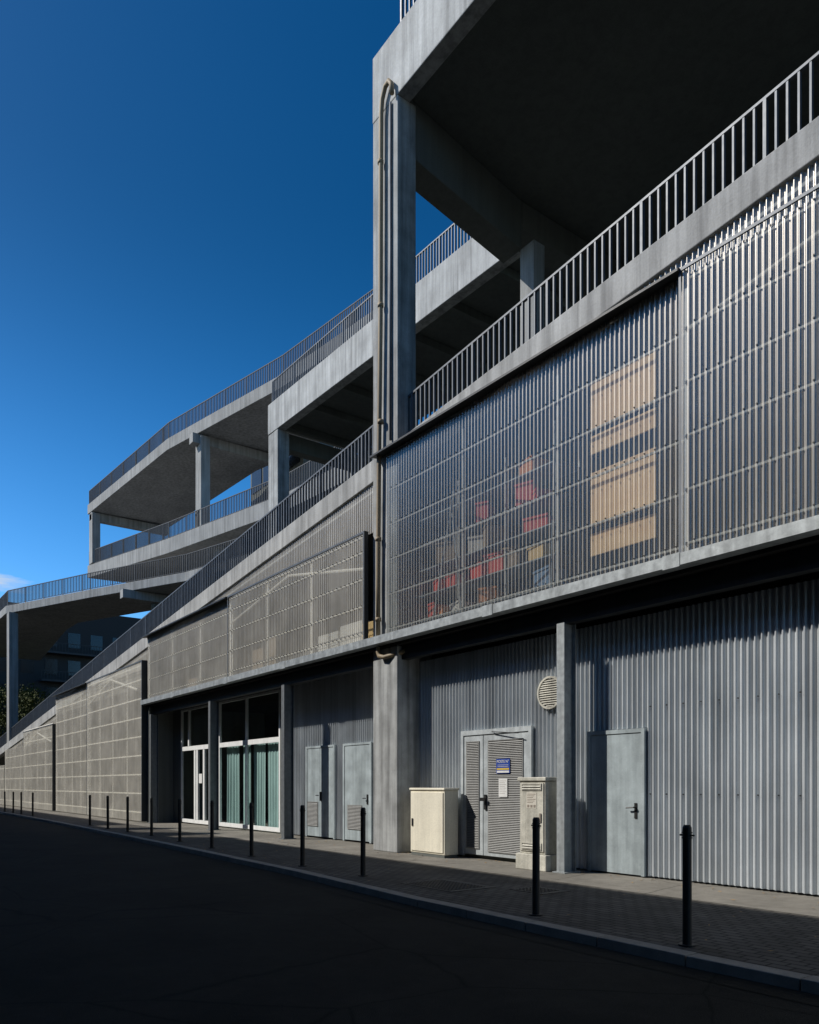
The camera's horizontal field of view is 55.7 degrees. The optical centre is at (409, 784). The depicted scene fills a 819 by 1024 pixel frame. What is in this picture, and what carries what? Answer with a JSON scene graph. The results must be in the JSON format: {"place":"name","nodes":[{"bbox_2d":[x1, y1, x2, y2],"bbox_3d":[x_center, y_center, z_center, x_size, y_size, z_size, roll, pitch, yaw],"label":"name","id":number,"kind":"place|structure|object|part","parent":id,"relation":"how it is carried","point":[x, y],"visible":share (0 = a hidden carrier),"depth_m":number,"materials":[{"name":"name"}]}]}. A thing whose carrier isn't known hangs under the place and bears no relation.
{"place":"outdoors","nodes":[
{"label":"outdoors","id":0,"kind":"place"},
{"bbox_2d":[0,0,469,618],"label":"sky","id":1,"kind":"structure","parent":0,"point":[186,186],"materials":[{"name":"blue"}]},
{"bbox_2d":[0,815,818,1023],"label":"road","id":2,"kind":"structure","parent":0,"point":[95,929],"depth_m":6.95,"materials":[{"name":"black asphalt"}]},
{"bbox_2d":[0,814,818,1006],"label":"gutter","id":3,"kind":"object","parent":2,"relation":"on","point":[769,990],"visible":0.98,"depth_m":7.92,"materials":[{"name":"concrete"}]},
{"bbox_2d":[0,807,818,975],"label":"paving strip","id":4,"kind":"object","parent":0,"point":[754,935],"visible":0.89,"depth_m":9.60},
{"bbox_2d":[3,791,6,811],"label":"bollard","id":5,"kind":"object","parent":4,"relation":"on","point":[4,802],"visible":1,"depth_m":42.96,"materials":[{"name":"metal"}]},
{"bbox_2d":[12,792,13,812],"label":"bollard","id":6,"kind":"object","parent":4,"relation":"on","point":[12,802],"visible":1,"depth_m":40.97,"materials":[{"name":"metal"}]},
{"bbox_2d":[20,792,21,813],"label":"bollard","id":7,"kind":"object","parent":4,"relation":"on","point":[20,802],"visible":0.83,"depth_m":39.19,"materials":[{"name":"metal"}]},
{"bbox_2d":[32,792,33,815],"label":"bollard","id":8,"kind":"object","parent":4,"relation":"on","point":[32,803],"visible":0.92,"depth_m":36.95,"materials":[{"name":"metal"}]},
{"bbox_2d":[89,795,90,824],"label":"bollard","id":9,"kind":"object","parent":4,"relation":"on","point":[89,809],"visible":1,"depth_m":28.47,"materials":[{"name":"metal"}]},
{"bbox_2d":[105,796,109,828],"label":"bollard","id":10,"kind":"object","parent":4,"relation":"on","point":[107,806],"visible":1,"depth_m":26.25,"materials":[{"name":"metal"}]},
{"bbox_2d":[125,796,129,831],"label":"bollard","id":11,"kind":"object","parent":4,"relation":"on","point":[127,813],"visible":0.93,"depth_m":24.48,"materials":[{"name":"metal"}]},
{"bbox_2d":[149,797,153,835],"bbox_3d":[-7.540,0.938,22.676,0.160,1.125,0.160,-1,-1,40],"label":"bollard","id":12,"kind":"object","parent":4,"relation":"on","point":[151,816],"visible":0.98,"depth_m":22.64,"materials":[{"name":"metal"}]},
{"bbox_2d":[177,799,182,841],"bbox_3d":[-6.042,0.938,20.399,0.160,1.125,0.160,0,0,-28],"label":"bollard","id":13,"kind":"object","parent":4,"relation":"on","point":[179,819],"visible":1,"depth_m":20.36,"materials":[{"name":"metal"}]},
{"bbox_2d":[208,800,214,847],"bbox_3d":[-4.655,0.938,18.284,0.160,1.125,0.160,0,0,-32],"label":"bollard","id":14,"kind":"object","parent":4,"relation":"on","point":[211,823],"visible":1,"depth_m":18.25,"materials":[{"name":"metal"}]},
{"bbox_2d":[248,802,255,856],"bbox_3d":[-3.299,0.938,16.196,0.160,1.125,0.160,-1,0,42],"label":"bollard","id":15,"kind":"object","parent":4,"relation":"on","point":[251,830],"visible":1,"depth_m":16.16,"materials":[{"name":"metal"}]},
{"bbox_2d":[298,805,306,866],"bbox_3d":[-1.962,0.938,14.227,0.160,1.125,0.160,0,0,41],"label":"bollard","id":16,"kind":"object","parent":4,"relation":"on","point":[302,835],"visible":1,"depth_m":14.19,"materials":[{"name":"metal"}]},
{"bbox_2d":[358,807,367,876],"bbox_3d":[-0.760,0.938,12.697,0.160,1.125,0.160,0,0,-41],"label":"bollard","id":17,"kind":"object","parent":4,"relation":"on","point":[363,846],"visible":1,"depth_m":12.66,"materials":[{"name":"metal"}]},
{"bbox_2d":[401,879,495,891],"bbox_3d":[0.562,1.488,11.497,0.850,0.012,1.200,0,0,-37],"label":"manhole cover","id":18,"kind":"object","parent":4,"relation":"on","point":[447,885],"visible":1,"depth_m":11.40,"materials":[{"name":"metal"}]},
{"bbox_2d":[529,817,542,915],"bbox_3d":[1.448,0.938,8.876,0.160,1.125,0.160,0,0,-35],"label":"bollard","id":19,"kind":"object","parent":4,"relation":"on","point":[536,825],"visible":1,"depth_m":8.84,"materials":[{"name":"metal"}]},
{"bbox_2d":[510,887,568,894],"bbox_3d":[1.839,1.488,10.950,0.550,0.012,0.650,0,0,-37],"label":"manhole cover","id":20,"kind":"object","parent":4,"relation":"on","point":[544,890],"visible":0.69,"depth_m":10.90,"materials":[{"name":"metal"}]},
{"bbox_2d":[678,825,695,946],"bbox_3d":[2.577,0.938,7.202,0.160,1.125,0.160,0,0,-37],"label":"bollard","id":21,"kind":"object","parent":4,"relation":"on","point":[686,835],"visible":1,"depth_m":7.17,"materials":[{"name":"metal"}]},
{"bbox_2d":[0,799,818,975],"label":"pavement","id":22,"kind":"structure","parent":0,"point":[787,902],"depth_m":13.23,"materials":[{"name":"concrete"}]},
{"bbox_2d":[409,788,458,857],"bbox_3d":[0.506,0.785,16.311,0.415,1.430,1.200,0,0,-37],"label":"utility cabinet","id":23,"kind":"object","parent":22,"relation":"on","point":[434,822],"visible":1,"depth_m":15.98,"materials":[{"name":"beige metal"}]},
{"bbox_3d":[0.353,0.780,16.198,0.034,1.240,1.080,0,0,-37],"label":"cabinet door","id":24,"kind":"part","parent":23,"relation":"part of","materials":[{"name":"beige paint"}]},
{"bbox_2d":[516,777,556,871],"bbox_3d":[2.270,0.685,13.710,0.380,1.630,0.740,0,0,-37],"label":"utility cabinet","id":25,"kind":"object","parent":22,"relation":"on","point":[538,796],"visible":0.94,"depth_m":13.51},
{"bbox_3d":[2.139,0.570,13.613,0.044,1.200,0.560,0,0,-37],"label":"cabinet door","id":26,"kind":"part","parent":25,"relation":"part of","materials":[{"name":"beige metal"}]},
{"label":"ground","id":27,"kind":"structure","parent":0,"visible":0},
{"bbox_2d":[0,681,43,736],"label":"street tree","id":28,"kind":"object","parent":27,"relation":"on","point":[2,696],"visible":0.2,"depth_m":74.85,"materials":[{"name":"green plant"}]},
{"bbox_2d":[0,685,55,726],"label":"street tree","id":29,"kind":"object","parent":27,"relation":"on","point":[29,701],"visible":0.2,"depth_m":69.30,"materials":[{"name":"green plant"}]},
{"bbox_2d":[0,602,139,798],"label":"apartment building","id":30,"kind":"structure","parent":27,"relation":"on","point":[73,650],"depth_m":86.19,"materials":[{"name":"brick"}]},
{"bbox_2d":[0,684,6,696],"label":"window","id":31,"kind":"structure","parent":30,"relation":"in","point":[4,685],"depth_m":82.51,"materials":[{"name":"blue glass"}]},
{"bbox_2d":[0,657,6,670],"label":"window","id":32,"kind":"structure","parent":30,"relation":"in","point":[3,661],"depth_m":82.48,"materials":[{"name":"blue glass"}]},
{"bbox_2d":[20,685,33,698],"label":"window","id":33,"kind":"structure","parent":30,"relation":"in","point":[25,686],"depth_m":83.80,"materials":[{"name":"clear glass"}]},
{"bbox_2d":[20,659,33,672],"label":"window","id":34,"kind":"structure","parent":30,"relation":"in","point":[27,666],"depth_m":83.80,"materials":[{"name":"blue glass"}]},
{"bbox_2d":[45,687,56,698],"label":"window","id":35,"kind":"structure","parent":30,"relation":"in","point":[51,689],"depth_m":85.18,"materials":[{"name":"blue glass"}]},
{"bbox_2d":[45,659,56,674],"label":"window","id":36,"kind":"structure","parent":30,"relation":"in","point":[50,664],"depth_m":85.31,"materials":[{"name":"blue glass"}]},
{"bbox_2d":[68,661,79,675],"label":"window","id":37,"kind":"structure","parent":30,"relation":"in","point":[73,666],"depth_m":86.65,"materials":[{"name":"blue glass"}]},
{"bbox_2d":[68,633,79,648],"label":"window","id":38,"kind":"structure","parent":30,"relation":"in","point":[73,638],"depth_m":86.69,"materials":[{"name":"blue glass"}]},
{"bbox_2d":[91,635,102,650],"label":"window","id":39,"kind":"structure","parent":30,"relation":"in","point":[97,641],"depth_m":88.12,"materials":[{"name":"blue glass"}]},
{"bbox_2d":[0,0,818,894],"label":"concrete ramp building","id":40,"kind":"structure","parent":27,"relation":"on","point":[610,186],"depth_m":16.87,"materials":[{"name":"concrete"}]},
{"bbox_2d":[188,677,210,686],"bbox_3d":[-7.436,-3.492,27.477,0.512,0.500,0.820,0,0,-37],"label":"storage box","id":41,"kind":"object","parent":40,"relation":"on","point":[196,679],"visible":0.34,"depth_m":27.21,"materials":[{"name":"brown plastic"}]},
{"bbox_2d":[181,689,279,831],"bbox_3d":[-6.319,-0.725,26.998,0.273,4.350,8.390,0,0,-37],"label":"shop window","id":42,"kind":"structure","parent":40,"relation":"in","point":[233,778],"depth_m":25.91,"materials":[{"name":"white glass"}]},
{"bbox_2d":[252,468,261,493],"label":"tower window","id":43,"kind":"structure","parent":40,"relation":"in","point":[257,475],"depth_m":56.36,"materials":[{"name":"blue glass"}]},
{"bbox_2d":[252,648,266,669],"bbox_3d":[-4.339,-3.642,23.300,0.512,0.800,0.720,0,0,-37],"label":"storage box","id":44,"kind":"object","parent":40,"relation":"on","point":[257,655],"visible":0.23,"depth_m":23.05,"materials":[{"name":"brown plastic"}]},
{"bbox_2d":[263,466,267,485],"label":"tower window","id":45,"kind":"structure","parent":40,"relation":"in","point":[265,470],"depth_m":55.17,"materials":[{"name":"blue glass"}]},
{"bbox_2d":[266,636,291,664],"bbox_3d":[-3.803,-3.742,22.577,0.512,1.000,0.620,0,0,-37],"label":"storage box","id":46,"kind":"object","parent":40,"relation":"on","point":[274,647],"visible":0.61,"depth_m":22.34,"materials":[{"name":"brown plastic"}]},
{"bbox_2d":[289,470,297,490],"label":"tower window","id":47,"kind":"structure","parent":40,"relation":"in","point":[297,470],"depth_m":51.93,"materials":[{"name":"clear glass"}]},
{"bbox_2d":[289,455,299,468],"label":"tower window","id":48,"kind":"structure","parent":40,"relation":"in","point":[293,460],"depth_m":51.82,"materials":[{"name":"black glass"}]},
{"bbox_2d":[306,745,335,838],"bbox_3d":[-2.496,0.200,21.586,0.194,2.560,1.590,0,0,-37],"label":"door","id":49,"kind":"structure","parent":40,"relation":"in","point":[320,760],"depth_m":21.53,"materials":[{"name":"grey metal"}]},
{"bbox_2d":[317,631,339,651],"bbox_3d":[-1.897,-3.552,20.007,0.512,0.620,1.020,0,0,-37],"label":"storage box","id":50,"kind":"object","parent":40,"relation":"on","point":[332,636],"visible":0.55,"depth_m":19.75,"materials":[{"name":"white plastic"}]},
{"bbox_2d":[340,620,370,645],"bbox_3d":[-1.241,-3.592,19.123,0.512,0.700,1.020,0,0,-37],"label":"storage box","id":51,"kind":"object","parent":40,"relation":"on","point":[346,631],"visible":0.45,"depth_m":18.99,"materials":[{"name":"white plastic"}]},
{"bbox_2d":[343,742,372,842],"bbox_3d":[-1.352,0.200,20.069,0.163,2.560,1.350,0,0,-37],"label":"door","id":52,"kind":"structure","parent":40,"relation":"in","point":[357,757],"depth_m":20.05,"materials":[{"name":"grey metal"}]},
{"bbox_2d":[361,621,372,639],"bbox_3d":[-0.765,-3.542,18.481,0.512,0.600,0.620,0,0,-37],"label":"storage box","id":53,"kind":"object","parent":40,"relation":"on","point":[370,629],"visible":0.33,"depth_m":18.29,"materials":[{"name":"yellow cardboard"}]},
{"bbox_2d":[432,491,454,620],"bbox_3d":[0.692,-4.626,16.132,0.068,2.764,0.758,0,0,-39],"label":"metal pole","id":54,"kind":"object","parent":40,"relation":"on","point":[448,525],"visible":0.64,"depth_m":16.06,"materials":[{"name":"metal"}]},
{"bbox_2d":[451,507,461,612],"bbox_3d":[0.963,-4.476,15.785,0.068,2.460,0.460,0,0,-30],"label":"metal pole","id":55,"kind":"object","parent":40,"relation":"on","point":[457,567],"visible":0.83,"depth_m":15.77,"materials":[{"name":"metal"}]},
{"bbox_2d":[461,726,534,858],"bbox_3d":[1.669,0.170,15.268,0.230,2.540,2.020,0,0,-37],"label":"door","id":56,"kind":"structure","parent":40,"relation":"in","point":[490,823],"depth_m":15.31,"materials":[{"name":"grey metal"}]},
{"bbox_2d":[496,759,509,772],"bbox_3d":[1.812,-0.360,15.038,0.010,0.280,0.380,0,0,-37],"label":"sign","id":57,"kind":"object","parent":56,"relation":"attached to","point":[502,765],"visible":1,"depth_m":15.03,"materials":[{"name":"blue metal"}]},
{"bbox_2d":[499,778,506,796],"bbox_3d":[1.812,0.060,15.038,0.006,0.360,0.240,0,0,-37],"label":"notice","id":58,"kind":"object","parent":56,"relation":"attached to","point":[502,787],"visible":1,"depth_m":15.04,"materials":[{"name":"white paper"}]},
{"bbox_2d":[418,441,581,623],"bbox_3d":[1.664,-4.740,15.551,0.660,3.000,4.060,0,0,-37],"label":"storage shelf","id":59,"kind":"object","parent":40,"relation":"on","point":[502,493],"visible":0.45,"depth_m":15.09,"materials":[{"name":"metal"}]},
{"bbox_2d":[428,602,448,616],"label":"storage crate","id":60,"kind":"object","parent":59,"relation":"on","point":[431,605],"visible":0.3,"depth_m":16.69,"materials":[{"name":"red plastic"}]},
{"bbox_2d":[433,579,445,590],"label":"storage crate","id":61,"kind":"object","parent":59,"relation":"on","point":[443,583],"visible":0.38,"depth_m":16.39,"materials":[{"name":"red plastic"}]},
{"bbox_2d":[439,605,449,613],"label":"storage crate","id":62,"kind":"object","parent":59,"relation":"on","point":[445,608],"visible":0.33,"depth_m":16.32,"materials":[{"name":"orange plastic"}]},
{"bbox_2d":[436,540,465,563],"bbox_3d":[0.881,-4.886,16.458,0.545,0.427,0.420,0,0,25],"label":"storage crate","id":63,"kind":"object","parent":59,"relation":"on","point":[450,552],"visible":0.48,"depth_m":16.29,"materials":[{"name":"grey plastic"}]},
{"bbox_2d":[445,573,469,586],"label":"storage crate","id":64,"kind":"object","parent":59,"relation":"on","point":[451,579],"visible":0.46,"depth_m":16.14,"materials":[{"name":"red plastic"}]},
{"bbox_2d":[449,600,476,610],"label":"storage crate","id":65,"kind":"object","parent":59,"relation":"on","point":[452,606],"visible":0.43,"depth_m":15.98,"materials":[{"name":"white plastic"}]},
{"bbox_2d":[467,535,482,552],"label":"storage crate","id":66,"kind":"object","parent":59,"relation":"on","point":[478,541],"visible":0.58,"depth_m":15.56,"materials":[{"name":"white plastic"}]},
{"bbox_2d":[469,562,483,579],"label":"storage crate","id":67,"kind":"object","parent":59,"relation":"on","point":[479,570],"visible":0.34,"depth_m":15.47,"materials":[{"name":"red plastic"}]},
{"bbox_2d":[475,500,495,522],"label":"storage crate","id":68,"kind":"object","parent":59,"relation":"on","point":[481,510],"visible":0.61,"depth_m":15.43,"materials":[{"name":"red plastic"}]},
{"bbox_2d":[478,586,503,602],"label":"storage crate","id":69,"kind":"object","parent":59,"relation":"on","point":[494,592],"visible":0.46,"depth_m":15.30,"materials":[{"name":"orange plastic"}]},
{"bbox_2d":[483,550,503,574],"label":"storage crate","id":70,"kind":"object","parent":59,"relation":"on","point":[495,565],"visible":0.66,"depth_m":15.10,"materials":[{"name":"red plastic"}]},
{"bbox_2d":[481,522,507,547],"bbox_3d":[1.679,-4.894,15.382,0.420,0.444,0.455,0,0,-9],"label":"storage crate","id":71,"kind":"object","parent":59,"relation":"on","point":[496,533],"visible":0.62,"depth_m":15.18,"materials":[{"name":"grey plastic"}]},
{"bbox_2d":[502,544,527,568],"bbox_3d":[2.040,-4.324,14.893,0.338,0.405,0.420,0,0,40],"label":"storage crate","id":72,"kind":"object","parent":59,"relation":"on","point":[513,559],"visible":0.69,"depth_m":14.73,"materials":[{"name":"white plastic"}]},
{"bbox_2d":[514,480,540,505],"bbox_3d":[2.249,-5.426,14.612,0.397,0.407,0.420,0,0,38],"label":"storage crate","id":73,"kind":"object","parent":59,"relation":"on","point":[530,486],"visible":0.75,"depth_m":14.45,"materials":[{"name":"red plastic"}]},
{"bbox_2d":[519,455,550,475],"bbox_3d":[2.335,-5.906,14.495,0.420,0.269,0.476,0,0,-24],"label":"storage crate","id":74,"kind":"object","parent":59,"relation":"on","point":[531,464],"visible":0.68,"depth_m":14.30,"materials":[{"name":"plastic"}]},
{"bbox_2d":[523,513,554,532],"bbox_3d":[2.428,-4.798,14.371,0.529,0.252,0.420,0,0,39],"label":"storage crate","id":75,"kind":"object","parent":59,"relation":"on","point":[532,523],"visible":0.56,"depth_m":14.22,"materials":[{"name":"red plastic"}]},
{"bbox_2d":[531,487,551,498],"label":"storage crate","id":76,"kind":"object","parent":59,"relation":"on","point":[536,492],"visible":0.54,"depth_m":14.16,"materials":[{"name":"red plastic"}]},
{"bbox_2d":[527,540,560,560],"bbox_3d":[2.484,-4.259,14.295,0.420,0.275,0.524,0,0,-24],"label":"storage crate","id":77,"kind":"object","parent":59,"relation":"on","point":[534,552],"visible":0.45,"depth_m":14.13,"materials":[{"name":"yellow cardboard"}]},
{"bbox_2d":[533,565,567,586],"bbox_3d":[2.574,-3.748,14.174,0.420,0.353,0.539,0,0,-23],"label":"storage crate","id":78,"kind":"object","parent":59,"relation":"on","point":[537,576],"visible":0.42,"depth_m":14.01,"materials":[{"name":"blue plastic"}]},
{"bbox_2d":[550,420,555,587],"bbox_3d":[2.539,-4.825,13.677,0.121,3.151,0.066,0,0,23],"label":"metal pole","id":79,"kind":"object","parent":40,"relation":"on","point":[553,509],"visible":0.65,"depth_m":13.66,"materials":[{"name":"metal"}]},
{"bbox_2d":[587,728,647,876],"bbox_3d":[3.438,0.285,12.939,0.162,2.390,1.170,0,0,-37],"label":"door","id":80,"kind":"structure","parent":40,"relation":"in","point":[617,760],"depth_m":12.88,"materials":[{"name":"grey metal"}]},
{"bbox_2d":[592,447,656,526],"bbox_3d":[3.368,-4.680,12.271,0.030,0.880,1.260,0,0,-37],"label":"plywood board","id":81,"kind":"object","parent":40,"relation":"attached to","point":[636,485],"visible":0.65,"depth_m":12.19,"materials":[{"name":"beige wood"}]},
{"bbox_2d":[592,351,656,428],"bbox_3d":[3.368,-6.200,12.271,0.030,0.760,1.260,0,0,-37],"label":"plywood board","id":82,"kind":"object","parent":40,"relation":"attached to","point":[636,384],"visible":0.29,"depth_m":12.19,"materials":[{"name":"beige wood"}]},
{"bbox_2d":[592,513,656,556],"bbox_3d":[3.368,-3.935,12.271,0.030,0.370,1.260,0,0,-37],"label":"plywood board","id":83,"kind":"object","parent":40,"relation":"on","point":[635,531],"visible":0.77,"depth_m":12.19,"materials":[{"name":"beige wood"}]},
{"bbox_2d":[592,407,656,454],"bbox_3d":[3.368,-5.570,12.271,0.030,0.300,1.260,0,0,-37],"label":"plywood board","id":84,"kind":"object","parent":40,"relation":"attached to","point":[642,423],"visible":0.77,"depth_m":12.19,"materials":[{"name":"beige wood"}]},
{"bbox_2d":[0,811,818,994],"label":"kerb","id":85,"kind":"structure","parent":27,"relation":"on","point":[768,975],"depth_m":8.16,"materials":[{"name":"concrete"}]}
]}

